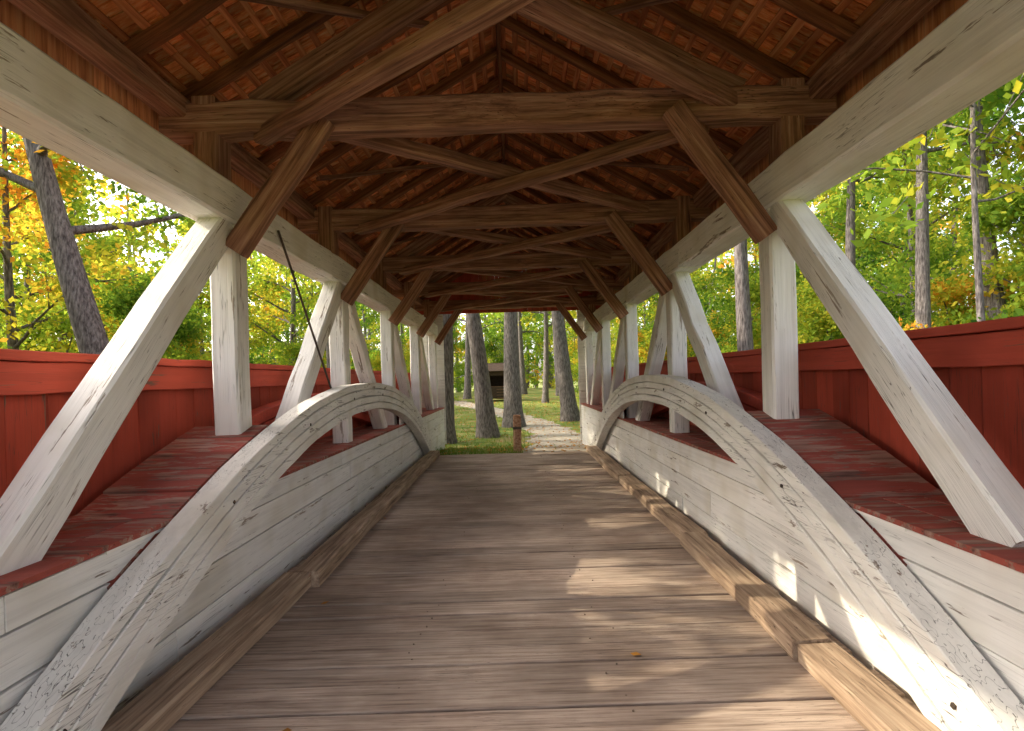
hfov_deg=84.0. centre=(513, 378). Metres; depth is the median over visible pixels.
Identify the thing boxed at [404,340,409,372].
beech tree
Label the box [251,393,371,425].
cover
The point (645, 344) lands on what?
beech tree
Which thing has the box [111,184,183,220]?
oak tree
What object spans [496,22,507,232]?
ridge board
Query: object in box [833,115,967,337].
oak tree
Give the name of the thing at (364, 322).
maple tree
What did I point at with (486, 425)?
oak tree
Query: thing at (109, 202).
sky
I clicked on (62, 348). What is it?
beech tree
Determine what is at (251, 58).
rafter
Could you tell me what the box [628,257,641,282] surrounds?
post
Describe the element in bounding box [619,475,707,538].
curb
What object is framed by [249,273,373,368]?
maple tree
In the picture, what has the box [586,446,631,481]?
curb
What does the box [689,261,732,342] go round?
maple tree
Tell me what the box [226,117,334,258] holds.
knee brace
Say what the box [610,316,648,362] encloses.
beech tree
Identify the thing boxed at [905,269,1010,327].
beech tree
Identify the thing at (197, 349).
beech tree
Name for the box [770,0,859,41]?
rafter
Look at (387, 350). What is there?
truss post
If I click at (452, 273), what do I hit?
rafter
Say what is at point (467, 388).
oak tree
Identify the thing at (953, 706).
arch bolts
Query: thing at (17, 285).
maple tree
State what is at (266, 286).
maple tree
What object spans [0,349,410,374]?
rail cap
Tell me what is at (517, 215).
tie beam
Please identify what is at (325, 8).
purlin brace
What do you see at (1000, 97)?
oak tree
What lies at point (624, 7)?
purlin brace
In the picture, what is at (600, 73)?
rafter
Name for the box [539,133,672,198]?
rafter
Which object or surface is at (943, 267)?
maple tree
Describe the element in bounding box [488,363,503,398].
park shed
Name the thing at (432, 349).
truss post
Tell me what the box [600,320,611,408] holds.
truss post
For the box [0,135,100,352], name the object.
maple tree
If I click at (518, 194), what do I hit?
rafter
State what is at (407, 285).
post
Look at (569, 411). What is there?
oak tree
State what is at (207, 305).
maple tree
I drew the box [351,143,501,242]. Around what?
rafter
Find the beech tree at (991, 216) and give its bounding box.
[930,156,1023,326]
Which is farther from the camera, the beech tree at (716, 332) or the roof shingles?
the beech tree at (716, 332)
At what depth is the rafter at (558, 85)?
7.08 m
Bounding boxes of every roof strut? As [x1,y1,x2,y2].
[248,0,445,100]
[396,193,506,256]
[427,229,507,282]
[502,192,616,249]
[508,232,588,278]
[566,0,746,85]
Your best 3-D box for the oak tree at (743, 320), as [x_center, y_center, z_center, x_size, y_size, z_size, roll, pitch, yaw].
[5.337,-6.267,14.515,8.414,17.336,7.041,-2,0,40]
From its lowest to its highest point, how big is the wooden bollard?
1.136 m
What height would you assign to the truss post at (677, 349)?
3.450 m
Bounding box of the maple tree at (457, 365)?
[453,317,473,390]
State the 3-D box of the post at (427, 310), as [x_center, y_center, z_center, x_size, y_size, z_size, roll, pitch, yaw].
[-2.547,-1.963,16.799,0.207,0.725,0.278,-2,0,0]
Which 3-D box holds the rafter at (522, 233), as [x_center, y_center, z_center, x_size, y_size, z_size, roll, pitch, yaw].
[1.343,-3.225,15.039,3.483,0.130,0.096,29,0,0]
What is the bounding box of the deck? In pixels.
[168,451,922,730]
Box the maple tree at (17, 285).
[0,275,45,337]
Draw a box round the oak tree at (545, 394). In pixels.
[490,309,575,402]
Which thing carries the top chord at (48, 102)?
on the truss diagonal at (42, 492)
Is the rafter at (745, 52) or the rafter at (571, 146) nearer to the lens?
the rafter at (745, 52)
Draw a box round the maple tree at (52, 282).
[2,232,110,350]
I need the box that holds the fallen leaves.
[283,393,640,730]
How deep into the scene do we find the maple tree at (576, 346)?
48.75 m
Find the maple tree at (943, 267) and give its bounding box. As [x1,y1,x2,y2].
[892,225,968,323]
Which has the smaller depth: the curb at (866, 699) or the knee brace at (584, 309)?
the curb at (866, 699)
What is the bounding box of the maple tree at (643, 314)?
[610,268,702,362]
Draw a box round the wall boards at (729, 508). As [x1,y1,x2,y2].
[581,405,1023,704]
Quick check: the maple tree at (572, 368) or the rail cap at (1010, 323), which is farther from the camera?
the maple tree at (572, 368)
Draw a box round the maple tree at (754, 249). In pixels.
[715,239,815,344]
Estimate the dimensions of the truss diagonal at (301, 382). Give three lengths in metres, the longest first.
3.055 x 0.256 x 0.213 m
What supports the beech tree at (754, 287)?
on the ground at (535, 391)
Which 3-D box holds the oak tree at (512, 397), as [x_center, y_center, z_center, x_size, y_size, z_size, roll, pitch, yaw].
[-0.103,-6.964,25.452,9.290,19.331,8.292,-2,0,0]
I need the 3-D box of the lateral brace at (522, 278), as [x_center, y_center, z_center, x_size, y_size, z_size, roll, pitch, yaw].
[-0.250,-2.092,12.303,4.802,0.145,0.174,-2,0,39]
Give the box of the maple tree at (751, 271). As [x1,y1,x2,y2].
[709,237,806,330]
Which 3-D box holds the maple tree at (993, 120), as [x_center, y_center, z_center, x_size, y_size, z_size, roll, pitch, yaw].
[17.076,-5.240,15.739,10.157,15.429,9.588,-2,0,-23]
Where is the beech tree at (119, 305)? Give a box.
[72,269,211,360]
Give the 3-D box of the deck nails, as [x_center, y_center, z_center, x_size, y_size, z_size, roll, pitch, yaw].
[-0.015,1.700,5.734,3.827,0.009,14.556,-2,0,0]
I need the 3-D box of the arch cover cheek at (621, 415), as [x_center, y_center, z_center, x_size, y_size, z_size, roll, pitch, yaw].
[2.038,0.594,7.725,0.030,0.392,9.550,-2,0,0]
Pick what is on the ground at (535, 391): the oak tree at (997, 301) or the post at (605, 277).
the oak tree at (997, 301)
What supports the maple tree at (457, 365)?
on the ground at (535, 391)
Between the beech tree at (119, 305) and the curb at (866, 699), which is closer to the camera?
the curb at (866, 699)
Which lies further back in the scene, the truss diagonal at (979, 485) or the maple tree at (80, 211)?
the maple tree at (80, 211)
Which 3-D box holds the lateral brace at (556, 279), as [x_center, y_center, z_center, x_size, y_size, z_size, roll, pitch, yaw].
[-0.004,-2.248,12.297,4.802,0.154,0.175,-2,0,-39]
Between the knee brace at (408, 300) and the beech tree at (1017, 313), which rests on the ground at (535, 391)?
the beech tree at (1017, 313)
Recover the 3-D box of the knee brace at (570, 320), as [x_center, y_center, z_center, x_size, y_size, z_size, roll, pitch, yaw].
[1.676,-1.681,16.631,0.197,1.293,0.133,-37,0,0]
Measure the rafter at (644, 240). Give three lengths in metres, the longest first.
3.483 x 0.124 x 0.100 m
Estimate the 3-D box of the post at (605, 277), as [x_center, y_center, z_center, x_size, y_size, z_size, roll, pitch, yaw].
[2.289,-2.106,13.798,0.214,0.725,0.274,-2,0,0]
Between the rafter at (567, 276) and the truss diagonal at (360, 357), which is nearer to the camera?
the truss diagonal at (360, 357)
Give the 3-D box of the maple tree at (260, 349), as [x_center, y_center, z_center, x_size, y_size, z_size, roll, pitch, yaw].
[-17.755,-5.009,33.244,8.424,16.577,10.815,-2,0,-30]
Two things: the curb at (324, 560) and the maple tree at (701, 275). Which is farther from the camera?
the maple tree at (701, 275)
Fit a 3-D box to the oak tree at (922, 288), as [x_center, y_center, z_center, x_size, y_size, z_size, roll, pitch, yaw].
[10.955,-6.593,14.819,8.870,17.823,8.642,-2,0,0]
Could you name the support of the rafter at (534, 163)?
on the roof plate at (884, 27)
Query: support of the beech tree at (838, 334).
on the ground at (535, 391)
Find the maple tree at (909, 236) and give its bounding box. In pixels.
[816,99,1014,329]
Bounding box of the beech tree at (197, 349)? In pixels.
[168,329,211,359]
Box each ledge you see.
[0,407,444,596]
[581,403,1023,572]
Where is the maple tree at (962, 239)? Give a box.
[871,97,1021,325]
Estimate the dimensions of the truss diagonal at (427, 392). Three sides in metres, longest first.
3.055 x 0.247 x 0.213 m
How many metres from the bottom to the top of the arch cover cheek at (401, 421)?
0.392 m
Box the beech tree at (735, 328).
[717,307,760,351]
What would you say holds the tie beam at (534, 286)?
attached to the post at (605, 277)
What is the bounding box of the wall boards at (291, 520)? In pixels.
[0,409,444,725]
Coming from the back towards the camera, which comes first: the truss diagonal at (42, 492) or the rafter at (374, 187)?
the rafter at (374, 187)
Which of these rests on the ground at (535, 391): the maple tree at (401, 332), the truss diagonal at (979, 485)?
the maple tree at (401, 332)
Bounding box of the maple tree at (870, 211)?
[802,175,958,315]
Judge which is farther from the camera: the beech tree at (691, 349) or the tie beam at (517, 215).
the beech tree at (691, 349)
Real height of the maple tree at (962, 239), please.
16.112 m
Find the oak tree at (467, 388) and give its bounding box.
[457,312,503,398]
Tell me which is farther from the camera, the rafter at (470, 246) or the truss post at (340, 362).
the rafter at (470, 246)
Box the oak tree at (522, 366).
[480,278,576,393]
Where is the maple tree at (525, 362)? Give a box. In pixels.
[484,311,541,383]
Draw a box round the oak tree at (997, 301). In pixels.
[936,81,1023,318]
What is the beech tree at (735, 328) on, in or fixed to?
on the ground at (535, 391)
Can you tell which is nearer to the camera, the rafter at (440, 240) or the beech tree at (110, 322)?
the rafter at (440, 240)
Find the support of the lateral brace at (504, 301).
attached to the tie beam at (587, 300)
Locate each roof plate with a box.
[7,0,422,304]
[595,0,940,299]
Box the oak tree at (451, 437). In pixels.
[439,314,456,444]
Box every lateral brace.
[253,0,534,146]
[338,138,648,212]
[354,123,708,234]
[399,222,634,274]
[424,229,610,259]
[424,265,600,297]
[441,290,581,311]
[450,270,589,285]
[473,292,573,302]
[515,0,737,105]
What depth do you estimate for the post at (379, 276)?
10.68 m
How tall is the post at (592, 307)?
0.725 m
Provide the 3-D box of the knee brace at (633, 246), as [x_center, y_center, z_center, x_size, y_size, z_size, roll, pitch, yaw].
[1.678,-1.682,7.630,0.204,1.293,0.134,-37,0,0]
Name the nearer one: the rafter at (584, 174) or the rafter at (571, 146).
the rafter at (571, 146)
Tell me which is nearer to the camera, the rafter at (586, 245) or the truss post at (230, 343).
the truss post at (230, 343)
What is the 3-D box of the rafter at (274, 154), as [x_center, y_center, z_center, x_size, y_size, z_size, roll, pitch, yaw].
[-1.661,-3.135,6.337,3.483,0.138,0.095,-33,0,0]
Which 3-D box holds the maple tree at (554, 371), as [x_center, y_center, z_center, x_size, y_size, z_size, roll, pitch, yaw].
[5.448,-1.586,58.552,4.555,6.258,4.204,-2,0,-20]
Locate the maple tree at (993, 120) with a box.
[891,94,1023,316]
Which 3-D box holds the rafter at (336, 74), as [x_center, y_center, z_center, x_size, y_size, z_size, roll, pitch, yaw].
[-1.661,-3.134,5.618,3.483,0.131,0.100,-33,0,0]
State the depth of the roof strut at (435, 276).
13.69 m
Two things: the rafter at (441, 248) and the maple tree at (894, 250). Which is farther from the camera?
the maple tree at (894, 250)
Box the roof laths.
[76,0,885,296]
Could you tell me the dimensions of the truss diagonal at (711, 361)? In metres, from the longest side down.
3.055 x 0.254 x 0.216 m
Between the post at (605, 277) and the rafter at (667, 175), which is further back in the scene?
the post at (605, 277)
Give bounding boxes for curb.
[101,572,310,730]
[293,485,404,587]
[388,450,439,490]
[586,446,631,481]
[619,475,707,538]
[680,532,831,661]
[797,642,941,730]
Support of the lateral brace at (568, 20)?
attached to the tie beam at (419, 116)
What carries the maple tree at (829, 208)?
on the ground at (535, 391)
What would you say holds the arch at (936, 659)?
on the deck
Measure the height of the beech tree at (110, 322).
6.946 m
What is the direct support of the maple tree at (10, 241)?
on the ground at (535, 391)
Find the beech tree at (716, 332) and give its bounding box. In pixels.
[692,310,733,356]
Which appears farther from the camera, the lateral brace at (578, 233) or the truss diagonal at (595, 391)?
the truss diagonal at (595, 391)
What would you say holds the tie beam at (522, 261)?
on the post at (379, 276)
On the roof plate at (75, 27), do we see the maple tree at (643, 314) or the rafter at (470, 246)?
the rafter at (470, 246)
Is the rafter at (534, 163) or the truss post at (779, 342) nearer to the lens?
the truss post at (779, 342)
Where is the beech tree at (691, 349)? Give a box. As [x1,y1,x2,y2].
[687,341,695,356]
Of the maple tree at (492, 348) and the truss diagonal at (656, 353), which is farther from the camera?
the maple tree at (492, 348)
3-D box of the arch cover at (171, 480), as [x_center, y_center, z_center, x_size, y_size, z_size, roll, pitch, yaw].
[-2.429,0.762,7.725,0.643,0.711,9.552,-2,0,0]
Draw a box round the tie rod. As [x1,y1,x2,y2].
[277,230,331,388]
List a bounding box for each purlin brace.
[240,0,429,27]
[316,164,444,180]
[392,234,424,245]
[544,158,688,170]
[599,233,616,237]
[600,0,679,14]
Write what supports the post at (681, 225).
on the top chord at (639, 288)
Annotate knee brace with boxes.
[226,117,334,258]
[341,224,404,305]
[388,268,434,325]
[416,288,450,337]
[434,309,462,344]
[555,302,586,340]
[564,285,602,332]
[579,258,628,318]
[604,210,672,295]
[662,99,776,243]
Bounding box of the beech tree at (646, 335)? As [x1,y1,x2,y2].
[638,306,693,360]
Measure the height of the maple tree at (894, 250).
15.384 m
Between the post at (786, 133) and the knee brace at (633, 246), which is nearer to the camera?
the post at (786, 133)
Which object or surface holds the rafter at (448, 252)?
on the roof plate at (75, 27)
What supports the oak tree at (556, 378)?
on the ground at (535, 391)
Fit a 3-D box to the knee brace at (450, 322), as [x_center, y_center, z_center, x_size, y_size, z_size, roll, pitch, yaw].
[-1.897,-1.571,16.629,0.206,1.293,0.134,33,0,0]
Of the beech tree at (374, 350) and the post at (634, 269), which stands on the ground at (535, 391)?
the beech tree at (374, 350)
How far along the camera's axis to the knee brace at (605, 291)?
10.57 m
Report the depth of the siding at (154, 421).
4.24 m
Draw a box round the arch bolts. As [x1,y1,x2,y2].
[595,386,956,709]
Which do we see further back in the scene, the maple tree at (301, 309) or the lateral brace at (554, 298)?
the maple tree at (301, 309)
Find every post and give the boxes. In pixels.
[191,95,231,181]
[210,224,251,435]
[317,206,338,255]
[329,284,352,442]
[373,256,386,290]
[380,311,396,424]
[404,282,413,308]
[409,326,421,414]
[423,299,430,317]
[428,335,437,407]
[584,331,593,403]
[588,294,595,312]
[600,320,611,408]
[603,276,612,302]
[623,304,638,417]
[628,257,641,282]
[665,274,689,432]
[672,196,690,246]
[759,208,798,418]
[768,78,804,165]
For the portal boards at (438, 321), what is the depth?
17.21 m
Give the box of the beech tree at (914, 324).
[898,316,935,330]
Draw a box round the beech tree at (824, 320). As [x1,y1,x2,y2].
[796,272,843,343]
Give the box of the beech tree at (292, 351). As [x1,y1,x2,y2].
[271,338,325,366]
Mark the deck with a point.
(502, 642)
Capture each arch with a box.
[0,383,435,730]
[591,374,1023,730]
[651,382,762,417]
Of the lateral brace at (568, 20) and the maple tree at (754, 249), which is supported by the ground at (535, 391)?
the maple tree at (754, 249)
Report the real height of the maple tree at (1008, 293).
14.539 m
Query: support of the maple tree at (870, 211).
on the ground at (535, 391)
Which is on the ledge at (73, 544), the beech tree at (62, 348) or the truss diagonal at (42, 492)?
the truss diagonal at (42, 492)
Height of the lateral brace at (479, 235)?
0.149 m
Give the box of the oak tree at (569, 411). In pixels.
[551,311,579,421]
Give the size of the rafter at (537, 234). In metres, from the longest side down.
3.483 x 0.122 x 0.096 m
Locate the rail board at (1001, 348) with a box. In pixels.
[611,329,1023,375]
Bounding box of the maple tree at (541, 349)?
[489,311,572,386]
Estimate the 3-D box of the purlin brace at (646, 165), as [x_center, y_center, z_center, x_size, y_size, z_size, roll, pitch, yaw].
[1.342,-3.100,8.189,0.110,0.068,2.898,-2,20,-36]
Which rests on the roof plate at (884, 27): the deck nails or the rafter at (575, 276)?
the rafter at (575, 276)
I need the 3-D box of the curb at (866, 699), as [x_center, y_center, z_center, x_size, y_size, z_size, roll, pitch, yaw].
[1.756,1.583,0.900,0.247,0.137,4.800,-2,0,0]
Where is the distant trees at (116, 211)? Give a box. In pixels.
[12,176,1002,392]
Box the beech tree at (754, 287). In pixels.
[706,264,760,352]
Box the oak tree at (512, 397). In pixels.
[501,312,525,427]
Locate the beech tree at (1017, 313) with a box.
[970,308,1023,321]
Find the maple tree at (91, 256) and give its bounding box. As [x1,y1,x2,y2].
[38,232,136,341]
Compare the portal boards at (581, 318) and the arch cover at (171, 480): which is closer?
the arch cover at (171, 480)
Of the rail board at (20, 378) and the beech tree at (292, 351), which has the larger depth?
the beech tree at (292, 351)
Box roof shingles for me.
[73,0,873,282]
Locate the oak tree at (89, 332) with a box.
[0,136,195,353]
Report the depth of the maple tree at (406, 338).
55.08 m
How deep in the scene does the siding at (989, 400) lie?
3.93 m
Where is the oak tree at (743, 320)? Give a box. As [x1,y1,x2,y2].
[734,239,753,350]
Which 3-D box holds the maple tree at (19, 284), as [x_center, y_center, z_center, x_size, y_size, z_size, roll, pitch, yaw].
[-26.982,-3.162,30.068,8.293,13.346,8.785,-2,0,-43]
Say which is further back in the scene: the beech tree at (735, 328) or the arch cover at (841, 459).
the beech tree at (735, 328)
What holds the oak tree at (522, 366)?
on the ground at (535, 391)
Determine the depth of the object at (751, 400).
6.09 m
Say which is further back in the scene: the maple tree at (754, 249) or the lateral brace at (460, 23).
the maple tree at (754, 249)
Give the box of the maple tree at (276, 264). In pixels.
[248,254,316,364]
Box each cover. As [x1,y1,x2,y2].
[67,416,398,589]
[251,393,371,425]
[624,409,945,566]
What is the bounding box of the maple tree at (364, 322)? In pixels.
[351,302,409,370]
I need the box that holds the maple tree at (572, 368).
[549,327,578,389]
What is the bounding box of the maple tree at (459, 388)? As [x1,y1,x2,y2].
[454,337,473,392]
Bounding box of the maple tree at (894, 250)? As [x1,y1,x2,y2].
[855,157,973,322]
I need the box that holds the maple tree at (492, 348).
[471,330,503,370]
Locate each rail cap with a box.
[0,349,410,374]
[611,316,1023,368]
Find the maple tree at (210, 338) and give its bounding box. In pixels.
[203,298,262,354]
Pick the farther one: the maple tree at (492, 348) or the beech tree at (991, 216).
the maple tree at (492, 348)
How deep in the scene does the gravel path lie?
20.19 m
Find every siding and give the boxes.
[0,0,414,309]
[0,361,410,516]
[611,328,1023,488]
[613,0,967,293]
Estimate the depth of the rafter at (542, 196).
11.40 m
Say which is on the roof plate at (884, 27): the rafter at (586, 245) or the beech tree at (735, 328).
the rafter at (586, 245)
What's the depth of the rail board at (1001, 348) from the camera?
3.62 m
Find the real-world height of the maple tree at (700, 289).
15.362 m
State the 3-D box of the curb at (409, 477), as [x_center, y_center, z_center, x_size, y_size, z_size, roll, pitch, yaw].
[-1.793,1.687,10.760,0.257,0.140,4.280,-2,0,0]
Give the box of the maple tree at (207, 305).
[154,219,282,359]
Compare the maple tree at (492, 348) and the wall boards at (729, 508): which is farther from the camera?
the maple tree at (492, 348)
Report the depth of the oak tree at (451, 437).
18.80 m
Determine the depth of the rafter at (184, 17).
4.14 m
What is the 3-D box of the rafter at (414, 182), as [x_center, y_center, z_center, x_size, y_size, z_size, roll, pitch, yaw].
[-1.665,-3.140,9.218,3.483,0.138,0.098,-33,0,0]
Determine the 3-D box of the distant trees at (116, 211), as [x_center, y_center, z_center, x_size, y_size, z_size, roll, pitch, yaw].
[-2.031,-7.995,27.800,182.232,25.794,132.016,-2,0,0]
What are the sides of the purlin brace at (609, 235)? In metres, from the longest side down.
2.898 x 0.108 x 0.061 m
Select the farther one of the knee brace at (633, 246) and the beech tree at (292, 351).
the beech tree at (292, 351)
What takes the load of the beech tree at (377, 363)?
on the ground at (535, 391)
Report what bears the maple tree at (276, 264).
on the ground at (535, 391)
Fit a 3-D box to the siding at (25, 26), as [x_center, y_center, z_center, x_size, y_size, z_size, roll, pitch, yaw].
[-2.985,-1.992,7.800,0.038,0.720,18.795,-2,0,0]
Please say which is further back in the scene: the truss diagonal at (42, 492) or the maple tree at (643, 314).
the maple tree at (643, 314)
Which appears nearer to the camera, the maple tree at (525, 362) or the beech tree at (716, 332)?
the beech tree at (716, 332)
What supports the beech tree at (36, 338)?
on the ground at (535, 391)
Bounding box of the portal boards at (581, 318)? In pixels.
[577,310,601,439]
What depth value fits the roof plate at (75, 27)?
4.05 m
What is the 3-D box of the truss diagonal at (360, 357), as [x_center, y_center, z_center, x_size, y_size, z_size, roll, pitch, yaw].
[-2.379,-0.179,9.010,0.213,3.055,0.255,-2,44,0]
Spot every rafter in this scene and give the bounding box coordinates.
[122,0,226,57]
[180,0,358,101]
[257,39,466,165]
[293,0,454,100]
[298,46,496,184]
[306,77,498,205]
[334,135,462,208]
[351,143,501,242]
[362,159,502,252]
[368,134,497,207]
[386,178,496,253]
[391,200,502,273]
[395,229,475,278]
[400,229,488,283]
[412,228,503,282]
[418,243,500,296]
[419,244,505,299]
[500,16,755,165]
[501,48,699,170]
[503,79,699,195]
[504,133,667,223]
[505,144,659,234]
[505,160,649,244]
[509,190,620,249]
[510,227,603,277]
[518,250,597,294]
[521,227,615,276]
[522,187,622,245]
[526,250,582,278]
[536,227,620,272]
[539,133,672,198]
[550,226,623,266]
[647,2,809,82]
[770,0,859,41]
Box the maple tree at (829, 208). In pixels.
[750,173,948,340]
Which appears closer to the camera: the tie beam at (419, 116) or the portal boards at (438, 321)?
the tie beam at (419, 116)
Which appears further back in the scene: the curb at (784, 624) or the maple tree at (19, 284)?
the maple tree at (19, 284)
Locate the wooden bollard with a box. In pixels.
[513,415,521,452]
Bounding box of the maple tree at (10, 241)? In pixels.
[0,125,170,352]
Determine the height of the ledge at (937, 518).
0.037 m
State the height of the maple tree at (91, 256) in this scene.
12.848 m
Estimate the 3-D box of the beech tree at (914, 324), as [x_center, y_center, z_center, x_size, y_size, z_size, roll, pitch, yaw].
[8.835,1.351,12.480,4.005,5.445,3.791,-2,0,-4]
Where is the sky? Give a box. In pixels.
[0,98,1023,379]
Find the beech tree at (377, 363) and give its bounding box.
[369,355,381,370]
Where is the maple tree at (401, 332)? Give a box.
[368,314,409,365]
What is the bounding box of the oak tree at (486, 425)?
[466,313,500,438]
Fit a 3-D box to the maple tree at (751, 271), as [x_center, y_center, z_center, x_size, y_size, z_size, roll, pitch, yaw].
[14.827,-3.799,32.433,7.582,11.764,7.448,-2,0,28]
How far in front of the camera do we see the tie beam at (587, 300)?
16.67 m
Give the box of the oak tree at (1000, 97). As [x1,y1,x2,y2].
[806,73,1023,321]
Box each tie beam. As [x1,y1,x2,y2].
[159,84,836,144]
[298,198,709,233]
[359,250,654,272]
[393,278,623,296]
[415,296,603,310]
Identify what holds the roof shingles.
on the rafter
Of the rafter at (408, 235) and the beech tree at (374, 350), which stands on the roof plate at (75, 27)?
the rafter at (408, 235)
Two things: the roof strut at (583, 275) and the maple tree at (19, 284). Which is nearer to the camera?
the roof strut at (583, 275)
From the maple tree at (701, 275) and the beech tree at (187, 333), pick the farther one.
the maple tree at (701, 275)
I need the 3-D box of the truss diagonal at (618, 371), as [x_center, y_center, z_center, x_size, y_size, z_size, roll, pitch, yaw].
[2.234,-0.316,12.009,0.212,3.055,0.243,-2,44,0]
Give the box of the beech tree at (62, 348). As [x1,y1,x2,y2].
[54,346,71,352]
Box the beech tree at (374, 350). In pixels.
[369,348,380,368]
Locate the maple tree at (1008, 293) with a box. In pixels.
[938,132,1023,319]
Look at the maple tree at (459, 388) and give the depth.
62.13 m
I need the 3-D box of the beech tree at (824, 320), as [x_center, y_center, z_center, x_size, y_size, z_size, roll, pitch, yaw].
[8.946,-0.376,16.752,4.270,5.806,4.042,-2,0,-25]
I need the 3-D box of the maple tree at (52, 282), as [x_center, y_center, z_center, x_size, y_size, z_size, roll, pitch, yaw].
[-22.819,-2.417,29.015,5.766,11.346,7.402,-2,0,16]
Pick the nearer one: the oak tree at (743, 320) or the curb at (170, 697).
the curb at (170, 697)
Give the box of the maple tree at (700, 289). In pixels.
[610,265,734,358]
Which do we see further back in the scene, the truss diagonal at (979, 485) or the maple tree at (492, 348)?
the maple tree at (492, 348)
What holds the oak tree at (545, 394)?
on the ground at (535, 391)
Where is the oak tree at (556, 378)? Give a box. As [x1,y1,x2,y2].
[534,311,577,395]
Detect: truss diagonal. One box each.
[0,218,232,575]
[275,282,342,420]
[348,302,387,428]
[394,325,413,403]
[420,336,433,409]
[590,322,600,404]
[609,317,624,397]
[635,294,666,420]
[670,272,743,409]
[769,199,1023,547]
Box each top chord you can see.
[0,22,332,277]
[310,253,437,335]
[583,243,699,331]
[678,0,1023,266]
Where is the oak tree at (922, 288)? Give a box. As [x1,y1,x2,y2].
[915,80,1023,328]
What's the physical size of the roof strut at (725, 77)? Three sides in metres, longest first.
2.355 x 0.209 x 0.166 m
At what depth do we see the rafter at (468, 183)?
10.62 m
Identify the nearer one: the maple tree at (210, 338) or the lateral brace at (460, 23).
the lateral brace at (460, 23)
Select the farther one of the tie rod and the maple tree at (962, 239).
the maple tree at (962, 239)
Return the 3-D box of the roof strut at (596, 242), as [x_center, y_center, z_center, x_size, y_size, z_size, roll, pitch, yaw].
[0.872,-2.971,10.895,2.355,0.206,0.166,28,2,3]
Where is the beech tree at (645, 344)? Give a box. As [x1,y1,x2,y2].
[638,323,664,362]
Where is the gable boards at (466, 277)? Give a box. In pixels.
[417,251,601,314]
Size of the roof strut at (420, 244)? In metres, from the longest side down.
2.355 x 0.218 x 0.164 m
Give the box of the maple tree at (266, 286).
[201,250,380,368]
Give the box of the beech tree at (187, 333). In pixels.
[120,300,210,359]
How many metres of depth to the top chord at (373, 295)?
9.55 m
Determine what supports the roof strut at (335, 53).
on the tie beam at (419, 116)
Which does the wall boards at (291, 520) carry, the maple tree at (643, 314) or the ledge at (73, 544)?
the ledge at (73, 544)
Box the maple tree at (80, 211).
[0,127,209,352]
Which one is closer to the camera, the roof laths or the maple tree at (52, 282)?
the roof laths
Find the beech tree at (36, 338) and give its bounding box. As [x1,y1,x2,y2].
[0,308,77,352]
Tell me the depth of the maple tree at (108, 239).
25.39 m
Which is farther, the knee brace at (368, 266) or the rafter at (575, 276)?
the rafter at (575, 276)
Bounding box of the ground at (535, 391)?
[441,380,579,454]
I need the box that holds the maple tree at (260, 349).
[146,217,282,363]
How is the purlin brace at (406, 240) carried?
attached to the rafter at (440, 240)
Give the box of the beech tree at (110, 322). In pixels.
[54,265,189,352]
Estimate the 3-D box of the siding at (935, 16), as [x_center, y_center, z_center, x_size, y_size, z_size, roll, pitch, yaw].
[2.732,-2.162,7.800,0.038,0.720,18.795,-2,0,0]
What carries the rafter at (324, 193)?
on the roof plate at (75, 27)
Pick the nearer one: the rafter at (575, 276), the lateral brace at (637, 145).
the lateral brace at (637, 145)
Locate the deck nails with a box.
[398,455,633,711]
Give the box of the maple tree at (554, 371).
[542,335,577,388]
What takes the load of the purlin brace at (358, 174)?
attached to the rafter at (414, 182)
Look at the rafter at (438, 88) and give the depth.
7.02 m
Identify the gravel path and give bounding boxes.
[454,400,585,452]
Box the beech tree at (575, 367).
[572,336,613,397]
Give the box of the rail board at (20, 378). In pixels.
[0,361,410,395]
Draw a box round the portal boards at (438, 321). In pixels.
[421,314,446,443]
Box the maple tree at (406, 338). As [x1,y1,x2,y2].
[399,326,455,382]
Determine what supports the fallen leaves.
on the ground at (535, 391)
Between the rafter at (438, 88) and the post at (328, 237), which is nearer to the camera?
the rafter at (438, 88)
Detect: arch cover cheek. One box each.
[105,418,405,554]
[617,410,906,530]
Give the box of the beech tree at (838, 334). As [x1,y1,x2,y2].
[800,290,897,339]
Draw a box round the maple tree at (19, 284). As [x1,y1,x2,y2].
[0,223,47,343]
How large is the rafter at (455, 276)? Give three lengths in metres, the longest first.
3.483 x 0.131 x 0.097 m
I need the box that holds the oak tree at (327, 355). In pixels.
[322,283,329,367]
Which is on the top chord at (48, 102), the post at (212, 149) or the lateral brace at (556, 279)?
the post at (212, 149)
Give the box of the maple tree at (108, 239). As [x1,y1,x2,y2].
[48,218,138,342]
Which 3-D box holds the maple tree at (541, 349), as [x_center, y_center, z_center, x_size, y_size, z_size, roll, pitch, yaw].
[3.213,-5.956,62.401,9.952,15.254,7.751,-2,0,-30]
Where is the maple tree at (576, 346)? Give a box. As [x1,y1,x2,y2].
[548,310,616,370]
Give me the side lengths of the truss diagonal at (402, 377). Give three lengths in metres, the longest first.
3.055 x 0.247 x 0.212 m
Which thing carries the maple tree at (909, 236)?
on the ground at (535, 391)
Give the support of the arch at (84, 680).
on the deck

